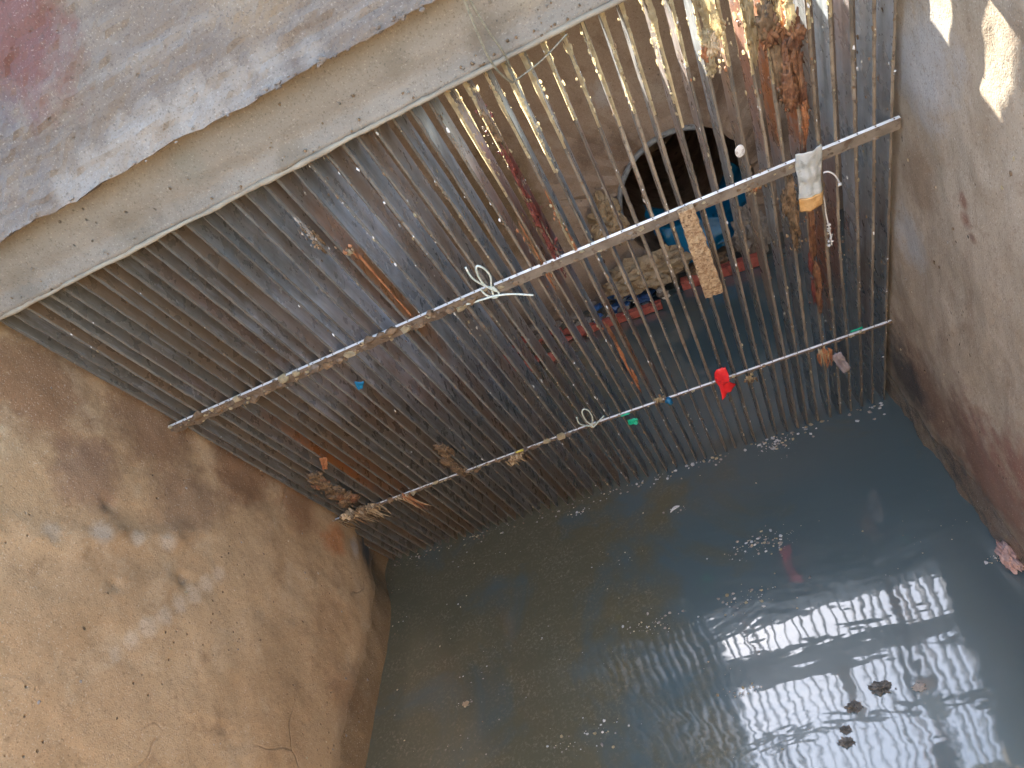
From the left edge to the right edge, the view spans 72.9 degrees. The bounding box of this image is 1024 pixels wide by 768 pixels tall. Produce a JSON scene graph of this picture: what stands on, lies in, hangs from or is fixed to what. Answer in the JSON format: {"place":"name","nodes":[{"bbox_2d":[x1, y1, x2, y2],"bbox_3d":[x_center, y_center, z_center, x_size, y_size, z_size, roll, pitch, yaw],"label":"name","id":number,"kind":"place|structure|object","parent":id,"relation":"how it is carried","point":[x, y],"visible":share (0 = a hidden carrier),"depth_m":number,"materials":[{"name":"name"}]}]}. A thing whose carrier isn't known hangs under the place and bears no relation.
{"place":"outdoors","nodes":[
{"label":"outdoors","id":0,"kind":"place"},
{"bbox_2d":[365,208,1023,767],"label":"water","id":1,"kind":"structure","parent":0,"point":[903,588],"depth_m":1.42,"materials":[{"name":"grey liquid"}]},
{"bbox_2d":[0,0,900,560],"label":"bar rack","id":2,"kind":"object","parent":1,"relation":"in","point":[254,328],"visible":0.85,"depth_m":1.15,"materials":[{"name":"metal"}]},
{"bbox_2d":[292,216,330,254],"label":"sludge","id":3,"kind":"object","parent":2,"relation":"attached to","point":[309,233],"visible":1,"depth_m":0.98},
{"bbox_2d":[319,457,327,469],"bbox_3d":[-0.398,0.169,1.466,0.040,0.046,0.011,-4,39,37],"label":"orange scrap","id":4,"kind":"object","parent":2,"relation":"on","point":[323,461],"visible":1,"depth_m":1.46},
{"bbox_2d":[304,470,359,507],"bbox_3d":[-0.412,0.242,1.570,0.083,0.186,0.074,-21,32,15],"label":"sludge","id":5,"kind":"object","parent":2,"relation":"attached to","point":[339,493],"visible":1,"depth_m":1.57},
{"bbox_2d":[334,244,358,258],"bbox_3d":[-0.238,-0.190,1.007,0.023,0.036,0.018,-33,31,-6],"label":"debris clump","id":6,"kind":"object","parent":2,"relation":"attached to","point":[348,252],"visible":1,"depth_m":1.00,"materials":[{"name":"beige"}]},
{"bbox_2d":[354,381,363,389],"bbox_3d":[-0.278,0.001,1.268,0.023,0.025,0.010,-21,32,15],"label":"plastic scrap","id":7,"kind":"object","parent":2,"relation":"attached to","point":[359,385],"visible":1,"depth_m":1.27,"materials":[{"name":"blue plastic"}]},
{"bbox_2d":[334,503,391,528],"bbox_3d":[-0.366,0.325,1.686,0.146,0.099,0.046,-21,32,15],"label":"debris clump","id":8,"kind":"object","parent":2,"relation":"attached to","point":[363,512],"visible":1,"depth_m":1.67,"materials":[{"name":"beige plant"}]},
{"bbox_2d":[356,252,412,316],"bbox_3d":[-0.197,-0.152,1.081,0.007,0.159,0.064,-21,32,15],"label":"orange strip","id":9,"kind":"object","parent":2,"relation":"on","point":[378,278],"visible":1,"depth_m":1.07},
{"bbox_2d":[394,493,431,511],"bbox_3d":[-0.232,0.289,1.667,0.036,0.122,0.053,-12,35,28],"label":"debris clump","id":10,"kind":"object","parent":2,"relation":"attached to","point":[406,497],"visible":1,"depth_m":1.65,"materials":[{"name":"beige plant"}]},
{"bbox_2d":[424,443,473,476],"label":"sludge","id":11,"kind":"object","parent":2,"relation":"attached to","point":[444,452],"visible":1,"depth_m":1.53,"materials":[{"name":"brown soil"}]},
{"bbox_2d":[465,265,533,304],"bbox_3d":[-0.036,-0.154,1.090,0.108,0.107,0.047,-21,32,15],"label":"wire tie","id":12,"kind":"object","parent":2,"relation":"attached to","point":[491,288],"visible":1,"depth_m":1.11,"materials":[{"name":"white plastic"}]},
{"bbox_2d":[505,452,531,465],"bbox_3d":[0.014,0.173,1.572,0.055,0.060,0.030,-21,32,15],"label":"debris clump","id":13,"kind":"object","parent":2,"relation":"hanging from","point":[512,460],"visible":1,"depth_m":1.56,"materials":[{"name":"beige plant"}]},
{"bbox_2d":[475,104,565,277],"bbox_3d":[0.026,-0.259,0.987,0.024,0.317,0.127,-23,31,12],"label":"sludge","id":14,"kind":"object","parent":2,"relation":"attached to","point":[526,197],"visible":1,"depth_m":0.96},
{"bbox_2d":[516,219,555,289],"bbox_3d":[0.038,-0.196,1.080,0.017,0.167,0.064,-21,32,15],"label":"sludge","id":15,"kind":"object","parent":2,"relation":"attached to","point":[533,249],"visible":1,"depth_m":1.06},
{"bbox_2d":[544,190,576,251],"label":"sludge","id":16,"kind":"object","parent":2,"relation":"attached to","point":[567,235],"visible":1,"depth_m":1.03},
{"bbox_2d":[576,408,603,427],"bbox_3d":[0.162,0.074,1.454,0.050,0.089,0.043,3,43,42],"label":"wire tie","id":17,"kind":"object","parent":2,"relation":"attached to","point":[591,423],"visible":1,"depth_m":1.46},
{"bbox_2d":[602,321,641,391],"bbox_3d":[0.214,-0.046,1.330,0.016,0.258,0.105,-21,32,15],"label":"sludge","id":18,"kind":"object","parent":2,"relation":"attached to","point":[631,371],"visible":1,"depth_m":1.31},
{"bbox_2d":[627,418,637,424],"bbox_3d":[0.263,0.082,1.506,0.025,0.025,0.011,-21,32,15],"label":"plastic scrap","id":19,"kind":"object","parent":2,"relation":"attached to","point":[632,421],"visible":1,"depth_m":1.51,"materials":[{"name":"green plastic"}]},
{"bbox_2d":[654,394,665,404],"bbox_3d":[0.312,0.034,1.456,0.026,0.037,0.019,-21,32,15],"label":"debris clump","id":20,"kind":"object","parent":2,"relation":"on","point":[658,399],"visible":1,"depth_m":1.45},
{"bbox_2d":[665,397,672,404],"bbox_3d":[0.332,0.037,1.460,0.014,0.028,0.018,-7,37,33],"label":"plastic scrap","id":21,"kind":"object","parent":2,"relation":"attached to","point":[668,400],"visible":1,"depth_m":1.45,"materials":[{"name":"blue plastic"}]},
{"bbox_2d":[677,203,723,297],"bbox_3d":[0.304,-0.208,1.109,0.034,0.204,0.085,-21,32,15],"label":"foam strip","id":22,"kind":"object","parent":2,"relation":"hanging from","point":[706,270],"visible":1,"depth_m":1.09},
{"bbox_2d":[693,0,731,40],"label":"sludge","id":23,"kind":"object","parent":2,"relation":"attached to","point":[708,12],"visible":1,"depth_m":0.81,"materials":[{"name":"beige"}]},
{"bbox_2d":[690,23,741,81],"bbox_3d":[0.241,-0.406,0.845,0.061,0.071,0.031,-9,36,31],"label":"sludge","id":24,"kind":"object","parent":2,"relation":"attached to","point":[708,52],"visible":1,"depth_m":0.84,"materials":[{"name":"beige plastic"}]},
{"bbox_2d":[714,367,735,399],"bbox_3d":[0.437,-0.009,1.431,0.034,0.100,0.056,-15,34,24],"label":"plastic strip","id":25,"kind":"object","parent":2,"relation":"hanging from","point":[721,376],"visible":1,"depth_m":1.42,"materials":[{"name":"red plastic"}]},
{"bbox_2d":[735,145,744,157],"bbox_3d":[0.319,-0.325,0.968,0.014,0.021,0.008,-21,32,15],"label":"disc","id":26,"kind":"object","parent":2,"relation":"attached to","point":[739,151],"visible":1,"depth_m":0.97,"materials":[{"name":"white plastic"}]},
{"bbox_2d":[734,0,765,68],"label":"sludge","id":27,"kind":"object","parent":2,"relation":"attached to","point":[747,8],"visible":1,"depth_m":0.82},
{"bbox_2d":[744,372,757,385],"bbox_3d":[0.497,-0.009,1.444,0.029,0.042,0.020,-21,32,15],"label":"debris clump","id":28,"kind":"object","parent":2,"relation":"hanging from","point":[749,378],"visible":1,"depth_m":1.44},
{"bbox_2d":[743,169,766,195],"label":"sludge","id":29,"kind":"object","parent":2,"relation":"on","point":[754,190],"visible":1,"depth_m":1.03,"materials":[{"name":"beige plastic"}]},
{"bbox_2d":[737,0,807,114],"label":"sludge","id":30,"kind":"object","parent":2,"relation":"hanging from","point":[775,37],"visible":1,"depth_m":0.85,"materials":[{"name":"brown soil"}]},
{"bbox_2d":[770,0,796,31],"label":"sludge","id":31,"kind":"object","parent":2,"relation":"hanging from","point":[790,14],"visible":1,"depth_m":0.81,"materials":[{"name":"beige"}]},
{"bbox_2d":[777,174,806,252],"bbox_3d":[0.440,-0.265,1.087,0.041,0.180,0.075,-21,32,15],"label":"sludge","id":32,"kind":"object","parent":2,"relation":"on","point":[789,202],"visible":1,"depth_m":1.07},
{"bbox_2d":[786,42,811,152],"bbox_3d":[0.387,-0.377,0.920,0.031,0.219,0.091,-21,32,15],"label":"sludge","id":33,"kind":"object","parent":2,"relation":"attached to","point":[798,71],"visible":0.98,"depth_m":0.91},
{"bbox_2d":[795,144,823,211],"bbox_3d":[0.439,-0.299,1.019,0.040,0.110,0.048,-21,32,15],"label":"film bag","id":34,"kind":"object","parent":2,"relation":"hanging from","point":[808,166],"visible":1,"depth_m":1.01,"materials":[{"name":"plastic"}]},
{"bbox_2d":[823,195,833,246],"bbox_3d":[0.501,-0.260,1.098,0.012,0.128,0.059,-19,32,18],"label":"thread","id":35,"kind":"object","parent":34,"relation":"hanging from","point":[829,231],"visible":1,"depth_m":1.12},
{"bbox_2d":[823,171,841,186],"bbox_3d":[0.473,-0.301,1.019,0.026,0.037,0.009,-35,31,-9],"label":"thread","id":36,"kind":"object","parent":34,"relation":"hanging from","point":[839,182],"visible":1,"depth_m":1.02},
{"bbox_2d":[803,210,827,314],"bbox_3d":[0.509,-0.216,1.167,0.033,0.322,0.124,-21,32,15],"label":"sludge","id":37,"kind":"object","parent":2,"relation":"attached to","point":[814,267],"visible":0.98,"depth_m":1.19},
{"bbox_2d":[817,346,831,367],"bbox_3d":[0.640,-0.052,1.419,0.031,0.084,0.038,-21,32,15],"label":"debris clump","id":38,"kind":"object","parent":2,"relation":"attached to","point":[824,354],"visible":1,"depth_m":1.41,"materials":[{"name":"brown wood"}]},
{"bbox_2d":[832,351,850,372],"bbox_3d":[0.687,-0.044,1.443,0.021,0.082,0.049,5,45,44],"label":"rag","id":39,"kind":"object","parent":2,"relation":"hanging from","point":[841,362],"visible":1,"depth_m":1.44,"materials":[{"name":"fabric"}]},
{"bbox_2d":[524,355,539,370],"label":"red litter","id":40,"kind":"object","parent":1,"relation":"on","point":[537,358],"visible":0.17,"depth_m":2.40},
{"bbox_2d":[547,352,555,361],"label":"red litter","id":41,"kind":"object","parent":1,"relation":"on","point":[552,357],"visible":0.42,"depth_m":2.39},
{"bbox_2d":[570,325,586,336],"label":"red litter","id":42,"kind":"object","parent":1,"relation":"on","point":[581,330],"visible":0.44,"depth_m":2.42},
{"bbox_2d":[325,0,857,354],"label":"back wall","id":43,"kind":"structure","parent":1,"relation":"on","point":[635,14],"depth_m":2.21,"materials":[{"name":"concrete"}]},
{"bbox_2d":[586,190,630,245],"bbox_3d":[0.318,-0.550,2.307,0.130,0.213,0.112,-21,32,15],"label":"foam lump","id":44,"kind":"object","parent":43,"relation":"attached to","point":[606,211],"visible":0.56,"depth_m":2.27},
{"bbox_2d":[643,162,746,263],"bbox_3d":[0.659,-0.601,2.440,0.353,0.189,0.324,-21,32,15],"label":"blue tarp","id":45,"kind":"object","parent":43,"relation":"in","point":[669,239],"visible":0.34,"depth_m":2.36,"materials":[{"name":"plastic"}]},
{"bbox_2d":[594,303,601,310],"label":"blue litter","id":46,"kind":"object","parent":1,"relation":"on","point":[598,306],"visible":0.83,"depth_m":2.44,"materials":[{"name":"blue plastic"}]},
{"bbox_2d":[589,299,662,331],"bbox_3d":[0.381,-0.230,2.383,0.277,0.031,0.026,-17,33,21],"label":"red board","id":47,"kind":"object","parent":1,"relation":"on","point":[647,308],"visible":0.56,"depth_m":2.36,"materials":[{"name":"red wood"}]},
{"bbox_2d":[639,298,649,302],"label":"blue litter","id":48,"kind":"object","parent":1,"relation":"on","point":[646,300],"visible":0.47,"depth_m":2.36,"materials":[{"name":"blue plastic"}]},
{"bbox_2d":[637,291,651,300],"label":"blue litter","id":49,"kind":"object","parent":48,"relation":"on","point":[643,295],"visible":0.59,"depth_m":2.35,"materials":[{"name":"blue plastic"}]},
{"bbox_2d":[603,244,691,298],"bbox_3d":[0.452,-0.383,2.354,0.341,0.140,0.170,-16,33,22],"label":"foam lump","id":50,"kind":"object","parent":1,"relation":"on","point":[647,270],"visible":0.66,"depth_m":2.30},
{"bbox_2d":[656,290,668,298],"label":"rubble litter","id":51,"kind":"object","parent":1,"relation":"on","point":[660,295],"visible":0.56,"depth_m":2.37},
{"bbox_2d":[384,402,999,767],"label":"floating scum","id":52,"kind":"object","parent":1,"relation":"on","point":[751,545],"visible":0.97,"depth_m":1.47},
{"bbox_2d":[685,251,728,276],"bbox_3d":[0.663,-0.396,2.365,0.171,0.076,0.103,-21,32,15],"label":"concrete chunk","id":53,"kind":"object","parent":1,"relation":"on","point":[723,257],"visible":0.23,"depth_m":2.34,"materials":[{"name":"grey concrete"}]},
{"bbox_2d":[680,252,758,290],"bbox_3d":[0.707,-0.380,2.321,0.283,0.040,0.034,-16,33,21],"label":"red board","id":54,"kind":"object","parent":1,"relation":"on","point":[726,271],"visible":0.42,"depth_m":2.30,"materials":[{"name":"red wood"}]},
{"bbox_2d":[730,204,770,254],"bbox_3d":[0.790,-0.495,2.287,0.149,0.220,0.124,-21,32,15],"label":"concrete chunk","id":55,"kind":"object","parent":1,"relation":"on","point":[748,228],"visible":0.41,"depth_m":2.25,"materials":[{"name":"grey concrete"}]},
{"bbox_2d":[839,725,851,734],"bbox_3d":[0.537,0.557,1.116,0.020,0.006,0.016,-21,32,15],"label":"floating clot","id":56,"kind":"object","parent":1,"relation":"on","point":[845,730],"visible":1,"depth_m":1.12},
{"bbox_2d":[836,737,855,747],"bbox_3d":[0.532,0.570,1.102,0.029,0.007,0.020,-21,32,15],"label":"floating clot","id":57,"kind":"object","parent":1,"relation":"on","point":[846,742],"visible":1,"depth_m":1.10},
{"bbox_2d":[844,700,862,713],"bbox_3d":[0.561,0.531,1.136,0.028,0.008,0.022,-28,31,3],"label":"floating clot","id":58,"kind":"object","parent":1,"relation":"on","point":[854,706],"visible":1,"depth_m":1.14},
{"bbox_2d":[868,680,896,695],"bbox_3d":[0.609,0.500,1.142,0.042,0.011,0.029,-21,32,15],"label":"floating clot","id":59,"kind":"object","parent":1,"relation":"on","point":[880,688],"visible":1,"depth_m":1.14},
{"bbox_2d":[911,682,925,691],"bbox_3d":[0.657,0.489,1.117,0.020,0.006,0.017,-39,32,-16],"label":"floating clot","id":60,"kind":"object","parent":1,"relation":"on","point":[920,687],"visible":1,"depth_m":1.12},
{"bbox_2d":[994,539,1023,573],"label":"plaster chunk","id":61,"kind":"object","parent":1,"relation":"on","point":[1005,553],"visible":1,"depth_m":1.19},
{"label":"ground","id":62,"kind":"structure","parent":0,"visible":0},
{"bbox_2d":[0,322,390,767],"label":"channel wall","id":63,"kind":"structure","parent":62,"relation":"on","point":[98,500],"depth_m":1.15,"materials":[{"name":"concrete"}]},
{"bbox_2d":[0,0,626,319],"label":"concrete beam","id":64,"kind":"structure","parent":63,"relation":"on","point":[431,51],"depth_m":0.85,"materials":[{"name":"grey concrete"}]},
{"bbox_2d":[0,0,434,243],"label":"concrete slab","id":65,"kind":"structure","parent":64,"relation":"on","point":[95,94],"depth_m":0.79,"materials":[{"name":"grey concrete"}]},
{"bbox_2d":[463,0,567,83],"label":"cord","id":66,"kind":"object","parent":64,"relation":"hanging from","point":[497,43],"visible":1,"depth_m":0.75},
{"bbox_2d":[37,43,1023,758],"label":"wall grit","id":67,"kind":"structure","parent":63,"relation":"attached to","point":[333,521],"depth_m":1.11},
{"bbox_2d":[885,0,1023,567],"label":"channel wall","id":68,"kind":"structure","parent":62,"relation":"on","point":[958,107],"depth_m":0.94,"materials":[{"name":"concrete"}]},
{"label":"red litter","id":69,"kind":"object","parent":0,"visible":0},
{"bbox_2d":[528,325,536,332],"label":"rubble litter","id":70,"kind":"object","parent":69,"relation":"on","point":[532,328],"visible":0.48,"depth_m":2.51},
{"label":"white litter","id":71,"kind":"object","parent":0,"visible":0},
{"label":"rubble litter","id":72,"kind":"object","parent":71,"relation":"on","visible":0},
{"bbox_2d":[611,303,619,310],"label":"blue litter","id":73,"kind":"object","parent":72,"relation":"on","point":[615,306],"visible":0.81,"depth_m":2.40,"materials":[{"name":"blue plastic"}]},
{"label":"red litter","id":74,"kind":"object","parent":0,"visible":0},
{"bbox_2d":[570,313,577,319],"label":"rubble litter","id":75,"kind":"object","parent":74,"relation":"on","point":[573,316],"visible":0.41,"depth_m":2.48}
]}

